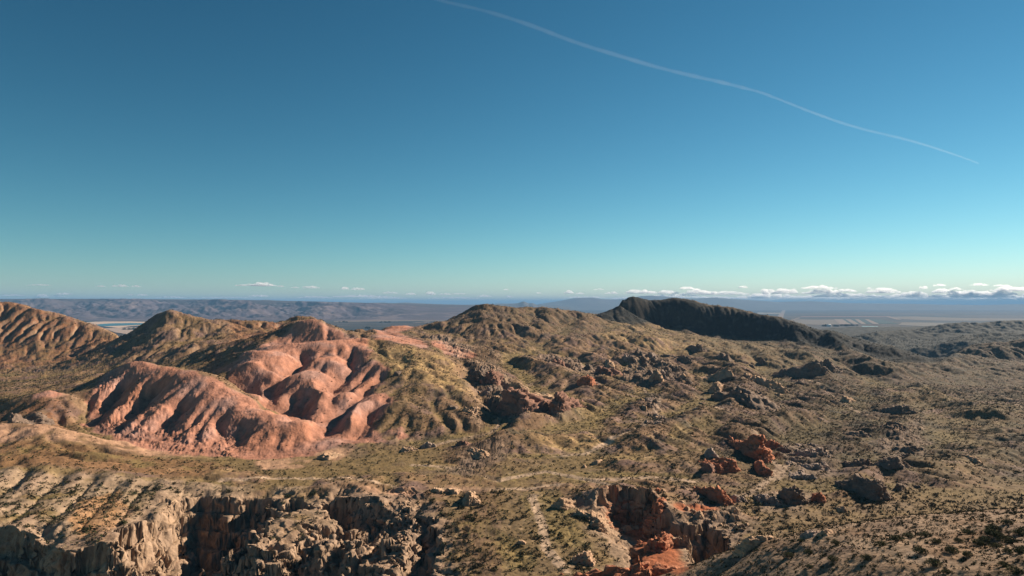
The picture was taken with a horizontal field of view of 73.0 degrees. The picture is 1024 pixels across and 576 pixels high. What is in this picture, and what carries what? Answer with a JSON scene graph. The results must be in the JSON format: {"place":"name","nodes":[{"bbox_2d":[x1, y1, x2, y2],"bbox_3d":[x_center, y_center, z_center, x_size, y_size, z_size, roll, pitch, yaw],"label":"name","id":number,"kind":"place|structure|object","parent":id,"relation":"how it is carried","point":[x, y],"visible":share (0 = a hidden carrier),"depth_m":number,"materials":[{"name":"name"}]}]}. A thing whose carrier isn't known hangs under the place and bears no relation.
{"place":"outdoors","nodes":[
{"label":"outdoors","id":0,"kind":"place"},
{"bbox_2d":[87,321,144,327],"bbox_3d":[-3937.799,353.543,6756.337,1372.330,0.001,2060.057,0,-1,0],"label":"playa","id":1,"kind":"structure","parent":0,"point":[104,322],"depth_m":7352.71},
{"bbox_2d":[97,323,142,325],"bbox_3d":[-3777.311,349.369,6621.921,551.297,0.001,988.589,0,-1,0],"label":"lake","id":2,"kind":"structure","parent":0,"point":[115,324],"depth_m":6619.73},
{"bbox_2d":[105,327,135,333],"bbox_3d":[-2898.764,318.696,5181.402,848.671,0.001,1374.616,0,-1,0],"label":"playa","id":3,"kind":"structure","parent":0,"point":[120,330],"depth_m":5189.77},
{"bbox_2d":[0,298,520,320],"bbox_3d":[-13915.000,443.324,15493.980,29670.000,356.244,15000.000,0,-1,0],"label":"mesa range","id":4,"kind":"structure","parent":0,"point":[134,310],"depth_m":10103.77,"materials":[{"name":"stone"}]},
{"bbox_2d":[359,320,446,321],"bbox_3d":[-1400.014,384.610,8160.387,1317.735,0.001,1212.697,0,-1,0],"label":"sand flat","id":5,"kind":"structure","parent":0,"point":[396,320],"depth_m":8207.92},
{"bbox_2d":[273,300,571,310],"bbox_3d":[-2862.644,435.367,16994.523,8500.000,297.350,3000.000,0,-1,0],"label":"hills","id":6,"kind":"structure","parent":0,"point":[523,304],"depth_m":16710.10,"materials":[{"name":"stone"}]},
{"bbox_2d":[0,296,1023,575],"bbox_3d":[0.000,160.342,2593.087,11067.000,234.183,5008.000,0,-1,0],"label":"desert terrain","id":7,"kind":"structure","parent":0,"point":[336,372],"depth_m":445.59,"materials":[{"name":"soil"}]},
{"bbox_2d":[7,412,57,426],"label":"rock outcrop","id":8,"kind":"object","parent":7,"relation":"on","point":[37,418],"visible":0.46,"depth_m":455.99,"materials":[{"name":"stone"}]},
{"bbox_2d":[316,452,343,460],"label":"rock outcrop","id":9,"kind":"object","parent":7,"relation":"on","point":[326,456],"visible":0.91,"depth_m":404.73,"materials":[{"name":"beige stone"}]},
{"bbox_2d":[400,446,418,451],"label":"rock outcrop","id":10,"kind":"object","parent":7,"relation":"on","point":[407,449],"visible":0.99,"depth_m":423.77,"materials":[{"name":"beige stone"}]},
{"bbox_2d":[421,442,436,448],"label":"rock outcrop","id":11,"kind":"object","parent":7,"relation":"on","point":[428,445],"visible":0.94,"depth_m":432.03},
{"bbox_2d":[430,487,444,493],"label":"rock outcrop","id":12,"kind":"object","parent":7,"relation":"on","point":[438,490],"visible":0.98,"depth_m":326.12,"materials":[{"name":"beige stone"}]},
{"bbox_2d":[444,488,462,494],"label":"rock outcrop","id":13,"kind":"object","parent":7,"relation":"on","point":[452,491],"visible":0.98,"depth_m":327.67,"materials":[{"name":"beige stone"}]},
{"bbox_2d":[455,440,470,445],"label":"rock outcrop","id":14,"kind":"object","parent":7,"relation":"on","point":[462,443],"visible":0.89,"depth_m":432.36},
{"bbox_2d":[462,406,479,415],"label":"rock outcrop","id":15,"kind":"object","parent":7,"relation":"on","point":[474,411],"visible":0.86,"depth_m":507.50,"materials":[{"name":"beige stone"}]},
{"bbox_2d":[462,491,480,506],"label":"rock outcrop","id":16,"kind":"object","parent":7,"relation":"on","point":[470,498],"visible":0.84,"depth_m":310.99,"materials":[{"name":"beige stone"}]},
{"bbox_2d":[467,366,489,380],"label":"rock outcrop","id":17,"kind":"object","parent":7,"relation":"on","point":[478,374],"visible":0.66,"depth_m":632.89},
{"bbox_2d":[469,447,489,459],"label":"rock outcrop","id":18,"kind":"object","parent":7,"relation":"on","point":[478,454],"visible":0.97,"depth_m":404.71,"materials":[{"name":"beige stone"}]},
{"bbox_2d":[476,387,493,394],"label":"rock outcrop","id":19,"kind":"object","parent":7,"relation":"on","point":[488,390],"visible":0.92,"depth_m":585.93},
{"bbox_2d":[480,369,503,385],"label":"rock outcrop","id":20,"kind":"object","parent":7,"relation":"on","point":[494,377],"visible":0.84,"depth_m":619.13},
{"bbox_2d":[0,299,1023,575],"bbox_3d":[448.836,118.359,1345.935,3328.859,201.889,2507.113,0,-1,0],"label":"dark scrub","id":21,"kind":"object","parent":7,"relation":"on","point":[112,503],"visible":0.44,"depth_m":356.56,"materials":[{"name":"green plant"}]},
{"bbox_2d":[0,297,1023,575],"bbox_3d":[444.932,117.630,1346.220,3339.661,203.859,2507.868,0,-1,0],"label":"grey scrub","id":22,"kind":"object","parent":7,"relation":"on","point":[778,537],"visible":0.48,"depth_m":361.38,"materials":[{"name":"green plant"}]},
{"bbox_2d":[495,387,551,416],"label":"rock outcrop","id":23,"kind":"object","parent":7,"relation":"on","point":[518,401],"visible":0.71,"depth_m":519.01,"materials":[{"name":"stone"}]},
{"bbox_2d":[507,381,553,398],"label":"rock outcrop","id":24,"kind":"object","parent":7,"relation":"on","point":[514,385],"visible":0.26,"depth_m":571.74,"materials":[{"name":"beige stone"}]},
{"bbox_2d":[551,359,564,366],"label":"rock outcrop","id":25,"kind":"object","parent":7,"relation":"on","point":[561,362],"visible":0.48,"depth_m":760.72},
{"bbox_2d":[551,497,579,509],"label":"rock outcrop","id":26,"kind":"object","parent":7,"relation":"on","point":[564,503],"visible":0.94,"depth_m":304.27,"materials":[{"name":"beige stone"}]},
{"bbox_2d":[546,391,586,414],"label":"rock outcrop","id":27,"kind":"object","parent":7,"relation":"on","point":[562,401],"visible":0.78,"depth_m":516.10,"materials":[{"name":"stone"}]},
{"bbox_2d":[570,550,595,566],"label":"rock outcrop","id":28,"kind":"object","parent":7,"relation":"on","point":[586,558],"visible":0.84,"depth_m":237.33,"materials":[{"name":"beige stone"}]},
{"bbox_2d":[577,375,597,386],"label":"rock outcrop","id":29,"kind":"object","parent":7,"relation":"on","point":[586,380],"visible":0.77,"depth_m":629.30,"materials":[{"name":"red stone"}]},
{"bbox_2d":[570,509,610,526],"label":"rock outcrop","id":30,"kind":"object","parent":7,"relation":"on","point":[591,515],"visible":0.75,"depth_m":290.99,"materials":[{"name":"beige stone"}]},
{"bbox_2d":[590,516,607,534],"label":"rock outcrop","id":31,"kind":"object","parent":7,"relation":"on","point":[598,523],"visible":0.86,"depth_m":279.53,"materials":[{"name":"beige stone"}]},
{"bbox_2d":[560,555,651,575],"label":"rock outcrop","id":32,"kind":"object","parent":7,"relation":"on","point":[639,568],"visible":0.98,"depth_m":219.93,"materials":[{"name":"red stone"}]},
{"bbox_2d":[593,366,622,375],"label":"rock outcrop","id":33,"kind":"object","parent":7,"relation":"on","point":[606,371],"visible":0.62,"depth_m":730.87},
{"bbox_2d":[604,359,614,368],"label":"rock outcrop","id":34,"kind":"object","parent":7,"relation":"on","point":[608,363],"visible":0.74,"depth_m":793.95,"materials":[{"name":"beige stone"}]},
{"bbox_2d":[612,487,627,523],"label":"rock outcrop","id":35,"kind":"object","parent":7,"relation":"on","point":[619,517],"visible":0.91,"depth_m":312.16,"materials":[{"name":"red stone"}]},
{"bbox_2d":[621,524,639,531],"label":"rock outcrop","id":36,"kind":"object","parent":7,"relation":"on","point":[626,528],"visible":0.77,"depth_m":299.59,"materials":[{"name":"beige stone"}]},
{"bbox_2d":[634,348,643,357],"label":"rock outcrop","id":37,"kind":"object","parent":7,"relation":"on","point":[638,353],"visible":0.89,"depth_m":860.34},
{"bbox_2d":[638,497,665,534],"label":"rock outcrop","id":38,"kind":"object","parent":7,"relation":"on","point":[657,506],"visible":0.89,"depth_m":294.13,"materials":[{"name":"red stone"}]},
{"bbox_2d":[649,369,663,381],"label":"rock outcrop","id":39,"kind":"object","parent":7,"relation":"on","point":[656,374],"visible":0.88,"depth_m":692.84,"materials":[{"name":"beige stone"}]},
{"bbox_2d":[643,531,675,552],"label":"rock outcrop","id":40,"kind":"object","parent":7,"relation":"on","point":[662,542],"visible":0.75,"depth_m":251.86,"materials":[{"name":"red stone"}]},
{"bbox_2d":[651,561,683,575],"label":"rock outcrop","id":41,"kind":"object","parent":7,"relation":"on","point":[658,569],"visible":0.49,"depth_m":217.37,"materials":[{"name":"red stone"}]},
{"bbox_2d":[670,537,680,544],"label":"rock outcrop","id":42,"kind":"object","parent":7,"relation":"on","point":[677,541],"visible":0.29,"depth_m":257.91,"materials":[{"name":"beige stone"}]},
{"bbox_2d":[669,365,681,371],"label":"rock outcrop","id":43,"kind":"object","parent":7,"relation":"on","point":[675,368],"visible":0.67,"depth_m":797.71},
{"bbox_2d":[674,355,692,363],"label":"rock outcrop","id":44,"kind":"object","parent":7,"relation":"on","point":[684,359],"visible":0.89,"depth_m":858.16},
{"bbox_2d":[676,536,692,558],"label":"rock outcrop","id":45,"kind":"object","parent":7,"relation":"on","point":[686,542],"visible":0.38,"depth_m":256.28,"materials":[{"name":"beige stone"}]},
{"bbox_2d":[687,344,707,352],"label":"rock outcrop","id":46,"kind":"object","parent":7,"relation":"on","point":[695,349],"visible":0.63,"depth_m":948.95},
{"bbox_2d":[695,510,703,519],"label":"rock outcrop","id":47,"kind":"object","parent":7,"relation":"on","point":[699,514],"visible":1,"depth_m":288.26,"materials":[{"name":"beige stone"}]},
{"bbox_2d":[700,463,716,473],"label":"rock outcrop","id":48,"kind":"object","parent":7,"relation":"on","point":[709,468],"visible":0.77,"depth_m":368.87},
{"bbox_2d":[704,447,718,457],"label":"rock outcrop","id":49,"kind":"object","parent":7,"relation":"on","point":[709,452],"visible":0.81,"depth_m":395.82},
{"bbox_2d":[692,485,734,505],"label":"rock outcrop","id":50,"kind":"object","parent":7,"relation":"on","point":[719,495],"visible":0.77,"depth_m":318.61,"materials":[{"name":"red stone"}]},
{"bbox_2d":[700,365,732,381],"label":"rock outcrop","id":51,"kind":"object","parent":7,"relation":"on","point":[721,374],"visible":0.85,"depth_m":762.13,"materials":[{"name":"beige stone"}]},
{"bbox_2d":[709,381,724,393],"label":"rock outcrop","id":52,"kind":"object","parent":7,"relation":"on","point":[716,386],"visible":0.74,"depth_m":683.15,"materials":[{"name":"beige stone"}]},
{"bbox_2d":[697,456,740,473],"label":"rock outcrop","id":53,"kind":"object","parent":7,"relation":"on","point":[722,465],"visible":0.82,"depth_m":374.59,"materials":[{"name":"red stone"}]},
{"bbox_2d":[712,352,731,361],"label":"rock outcrop","id":54,"kind":"object","parent":7,"relation":"on","point":[720,355],"visible":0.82,"depth_m":882.70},
{"bbox_2d":[727,512,740,521],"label":"rock outcrop","id":55,"kind":"object","parent":7,"relation":"on","point":[734,517],"visible":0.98,"depth_m":286.63,"materials":[{"name":"beige stone"}]},
{"bbox_2d":[728,507,739,514],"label":"rock outcrop","id":56,"kind":"object","parent":7,"relation":"on","point":[734,510],"visible":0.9,"depth_m":291.73,"materials":[{"name":"beige stone"}]},
{"bbox_2d":[730,494,746,502],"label":"rock outcrop","id":57,"kind":"object","parent":7,"relation":"on","point":[735,498],"visible":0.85,"depth_m":319.10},
{"bbox_2d":[711,385,780,411],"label":"rock outcrop","id":58,"kind":"object","parent":7,"relation":"on","point":[750,399],"visible":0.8,"depth_m":603.35,"materials":[{"name":"stone"}]},
{"bbox_2d":[727,434,774,462],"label":"rock outcrop","id":59,"kind":"object","parent":7,"relation":"on","point":[753,446],"visible":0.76,"depth_m":410.27,"materials":[{"name":"red stone"}]},
{"bbox_2d":[731,535,773,557],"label":"rock outcrop","id":60,"kind":"object","parent":7,"relation":"on","point":[746,545],"visible":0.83,"depth_m":173.64,"materials":[{"name":"beige stone"}]},
{"bbox_2d":[753,460,772,476],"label":"rock outcrop","id":61,"kind":"object","parent":7,"relation":"on","point":[761,468],"visible":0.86,"depth_m":372.91,"materials":[{"name":"red stone"}]},
{"bbox_2d":[743,372,788,393],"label":"rock outcrop","id":62,"kind":"object","parent":7,"relation":"on","point":[774,386],"visible":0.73,"depth_m":732.25,"materials":[{"name":"beige stone"}]},
{"bbox_2d":[754,494,779,505],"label":"rock outcrop","id":63,"kind":"object","parent":7,"relation":"on","point":[761,498],"visible":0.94,"depth_m":315.24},
{"bbox_2d":[764,439,782,449],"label":"rock outcrop","id":64,"kind":"object","parent":7,"relation":"on","point":[771,444],"visible":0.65,"depth_m":448.02,"materials":[{"name":"red stone"}]},
{"bbox_2d":[779,445,791,452],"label":"rock outcrop","id":65,"kind":"object","parent":7,"relation":"on","point":[786,449],"visible":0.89,"depth_m":435.59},
{"bbox_2d":[778,484,808,504],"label":"rock outcrop","id":66,"kind":"object","parent":7,"relation":"on","point":[793,495],"visible":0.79,"depth_m":315.38,"materials":[{"name":"stone"}]},
{"bbox_2d":[767,360,827,377],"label":"rock outcrop","id":67,"kind":"object","parent":7,"relation":"on","point":[815,368],"visible":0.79,"depth_m":857.64,"materials":[{"name":"stone"}]},
{"bbox_2d":[789,471,817,479],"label":"rock outcrop","id":68,"kind":"object","parent":7,"relation":"on","point":[800,474],"visible":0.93,"depth_m":365.94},
{"bbox_2d":[784,447,830,457],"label":"rock outcrop","id":69,"kind":"object","parent":7,"relation":"on","point":[813,453],"visible":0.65,"depth_m":418.55,"materials":[{"name":"stone"}]},
{"bbox_2d":[799,529,820,537],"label":"rock outcrop","id":70,"kind":"object","parent":7,"relation":"on","point":[809,533],"visible":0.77,"depth_m":160.07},
{"bbox_2d":[801,463,830,470],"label":"rock outcrop","id":71,"kind":"object","parent":7,"relation":"on","point":[812,466],"visible":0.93,"depth_m":387.54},
{"bbox_2d":[811,492,825,502],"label":"rock outcrop","id":72,"kind":"object","parent":7,"relation":"on","point":[819,497],"visible":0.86,"depth_m":319.60,"materials":[{"name":"red stone"}]},
{"bbox_2d":[816,528,834,536],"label":"rock outcrop","id":73,"kind":"object","parent":7,"relation":"on","point":[826,532],"visible":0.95,"depth_m":157.40,"materials":[{"name":"beige stone"}]},
{"bbox_2d":[822,358,842,373],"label":"rock outcrop","id":74,"kind":"object","parent":7,"relation":"on","point":[831,366],"visible":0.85,"depth_m":939.17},
{"bbox_2d":[826,555,838,561],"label":"creosote bush","id":75,"kind":"object","parent":7,"relation":"on","point":[832,558],"visible":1,"depth_m":133.62,"materials":[{"name":"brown plant"}]},
{"bbox_2d":[834,506,846,512],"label":"rock outcrop","id":76,"kind":"object","parent":7,"relation":"on","point":[841,509],"visible":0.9,"depth_m":303.17,"materials":[{"name":"beige stone"}]},
{"bbox_2d":[840,396,855,402],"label":"rock outcrop","id":77,"kind":"object","parent":7,"relation":"on","point":[845,399],"visible":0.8,"depth_m":693.81,"materials":[{"name":"beige stone"}]},
{"bbox_2d":[834,458,873,466],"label":"rock outcrop","id":78,"kind":"object","parent":7,"relation":"on","point":[858,462],"visible":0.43,"depth_m":394.72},
{"bbox_2d":[842,430,872,437],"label":"rock outcrop","id":79,"kind":"object","parent":7,"relation":"on","point":[860,433],"visible":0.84,"depth_m":505.32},
{"bbox_2d":[834,473,892,501],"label":"rock outcrop","id":80,"kind":"object","parent":7,"relation":"on","point":[868,489],"visible":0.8,"depth_m":329.17,"materials":[{"name":"stone"}]},
{"bbox_2d":[860,553,871,560],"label":"creosote bush","id":81,"kind":"object","parent":7,"relation":"on","point":[865,556],"visible":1,"depth_m":128.50,"materials":[{"name":"green plant"}]},
{"bbox_2d":[871,456,910,470],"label":"rock outcrop","id":82,"kind":"object","parent":7,"relation":"on","point":[889,462],"visible":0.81,"depth_m":374.58,"materials":[{"name":"stone"}]},
{"bbox_2d":[879,421,910,431],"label":"rock outcrop","id":83,"kind":"object","parent":7,"relation":"on","point":[892,425],"visible":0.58,"depth_m":528.20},
{"bbox_2d":[889,534,904,540],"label":"creosote bush","id":84,"kind":"object","parent":7,"relation":"on","point":[896,537],"visible":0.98,"depth_m":136.67,"materials":[{"name":"green plant"}]},
{"bbox_2d":[878,404,917,414],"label":"rock outcrop","id":85,"kind":"object","parent":7,"relation":"on","point":[900,409],"visible":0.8,"depth_m":610.35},
{"bbox_2d":[894,483,906,490],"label":"rock outcrop","id":86,"kind":"object","parent":7,"relation":"on","point":[899,486],"visible":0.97,"depth_m":344.67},
{"bbox_2d":[886,445,924,453],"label":"rock outcrop","id":87,"kind":"object","parent":7,"relation":"on","point":[908,449],"visible":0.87,"depth_m":452.40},
{"bbox_2d":[912,545,928,553],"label":"creosote bush","id":88,"kind":"object","parent":7,"relation":"on","point":[919,549],"visible":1,"depth_m":122.22,"materials":[{"name":"green plant"}]},
{"bbox_2d":[924,558,943,567],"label":"creosote bush","id":89,"kind":"object","parent":7,"relation":"on","point":[932,561],"visible":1,"depth_m":116.25,"materials":[{"name":"green plant"}]},
{"bbox_2d":[944,545,959,553],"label":"creosote bush","id":90,"kind":"object","parent":7,"relation":"on","point":[948,548],"visible":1,"depth_m":121.17,"materials":[{"name":"green plant"}]},
{"bbox_2d":[961,529,975,534],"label":"creosote bush","id":91,"kind":"object","parent":7,"relation":"on","point":[968,531],"visible":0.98,"depth_m":132.09,"materials":[{"name":"plant"}]},
{"bbox_2d":[964,454,984,464],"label":"rock outcrop","id":92,"kind":"object","parent":7,"relation":"on","point":[975,459],"visible":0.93,"depth_m":399.94,"materials":[{"name":"beige stone"}]},
{"bbox_2d":[972,539,983,545],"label":"creosote bush","id":93,"kind":"object","parent":7,"relation":"on","point":[979,542],"visible":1,"depth_m":125.49,"materials":[{"name":"plant"}]},
{"bbox_2d":[976,536,991,543],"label":"creosote bush","id":94,"kind":"object","parent":7,"relation":"on","point":[983,539],"visible":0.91,"depth_m":126.95,"materials":[{"name":"plant"}]},
{"bbox_2d":[983,527,999,536],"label":"creosote bush","id":95,"kind":"object","parent":7,"relation":"on","point":[987,531],"visible":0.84,"depth_m":129.66,"materials":[{"name":"plant"}]},
{"bbox_2d":[985,523,1002,531],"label":"creosote bush","id":96,"kind":"object","parent":7,"relation":"on","point":[993,526],"visible":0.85,"depth_m":132.07,"materials":[{"name":"plant"}]},
{"bbox_2d":[988,542,1003,547],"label":"creosote bush","id":97,"kind":"object","parent":7,"relation":"on","point":[995,544],"visible":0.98,"depth_m":119.61,"materials":[{"name":"plant"}]},
{"bbox_2d":[991,531,1004,536],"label":"creosote bush","id":98,"kind":"object","parent":7,"relation":"on","point":[995,533],"visible":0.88,"depth_m":127.84,"materials":[{"name":"plant"}]},
{"bbox_2d":[996,561,1009,566],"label":"creosote bush","id":99,"kind":"object","parent":7,"relation":"on","point":[1000,563],"visible":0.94,"depth_m":103.62,"materials":[{"name":"plant"}]},
{"bbox_2d":[997,536,1017,543],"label":"creosote bush","id":100,"kind":"object","parent":7,"relation":"on","point":[1006,539],"visible":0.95,"depth_m":123.94,"materials":[{"name":"plant"}]},
{"bbox_2d":[1004,565,1020,575],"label":"creosote bush","id":101,"kind":"object","parent":7,"relation":"on","point":[1012,569],"visible":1,"depth_m":99.63,"materials":[{"name":"plant"}]},
{"bbox_2d":[1010,528,1023,534],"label":"creosote bush","id":102,"kind":"object","parent":7,"relation":"on","point":[1018,531],"visible":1,"depth_m":127.08,"materials":[{"name":"plant"}]},
{"bbox_2d":[1013,546,1023,553],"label":"creosote bush","id":103,"kind":"object","parent":7,"relation":"on","point":[1020,549],"visible":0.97,"depth_m":107.03,"materials":[{"name":"plant"}]},
{"bbox_2d":[0,0,1023,304],"label":"sky","id":104,"kind":"structure","parent":0,"point":[458,152],"materials":[{"name":"blue"}]},
{"bbox_2d":[84,310,1023,333],"bbox_3d":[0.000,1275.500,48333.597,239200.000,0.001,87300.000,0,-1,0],"label":"desert plain","id":105,"kind":"structure","parent":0,"point":[798,314],"depth_m":11686.60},
{"bbox_2d":[538,296,1023,309],"bbox_3d":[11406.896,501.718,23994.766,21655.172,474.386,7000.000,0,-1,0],"label":"mountains","id":106,"kind":"structure","parent":0,"point":[588,304],"depth_m":22064.69,"materials":[{"name":"stone"}]},
{"bbox_2d":[791,319,838,324],"bbox_3d":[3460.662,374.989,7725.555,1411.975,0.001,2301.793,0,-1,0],"label":"sand flat","id":107,"kind":"structure","parent":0,"point":[816,322],"depth_m":7756.81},
{"bbox_2d":[801,316,889,316],"bbox_3d":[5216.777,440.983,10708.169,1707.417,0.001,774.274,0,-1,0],"label":"sand flat","id":108,"kind":"structure","parent":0,"point":[843,316],"depth_m":10696.08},
{"bbox_2d":[869,319,897,323],"bbox_3d":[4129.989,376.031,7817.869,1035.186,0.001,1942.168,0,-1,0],"label":"crop field","id":109,"kind":"structure","parent":0,"point":[879,321],"depth_m":7718.79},
{"bbox_2d":[899,322,946,325],"bbox_3d":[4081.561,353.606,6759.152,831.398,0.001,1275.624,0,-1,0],"label":"sand flat","id":110,"kind":"structure","parent":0,"point":[918,324],"depth_m":6658.90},
{"bbox_2d":[893,316,1023,320],"bbox_3d":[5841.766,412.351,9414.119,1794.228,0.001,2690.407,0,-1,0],"label":"sand flat","id":111,"kind":"structure","parent":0,"point":[950,319],"depth_m":8714.74,"materials":[{"name":"sand"}]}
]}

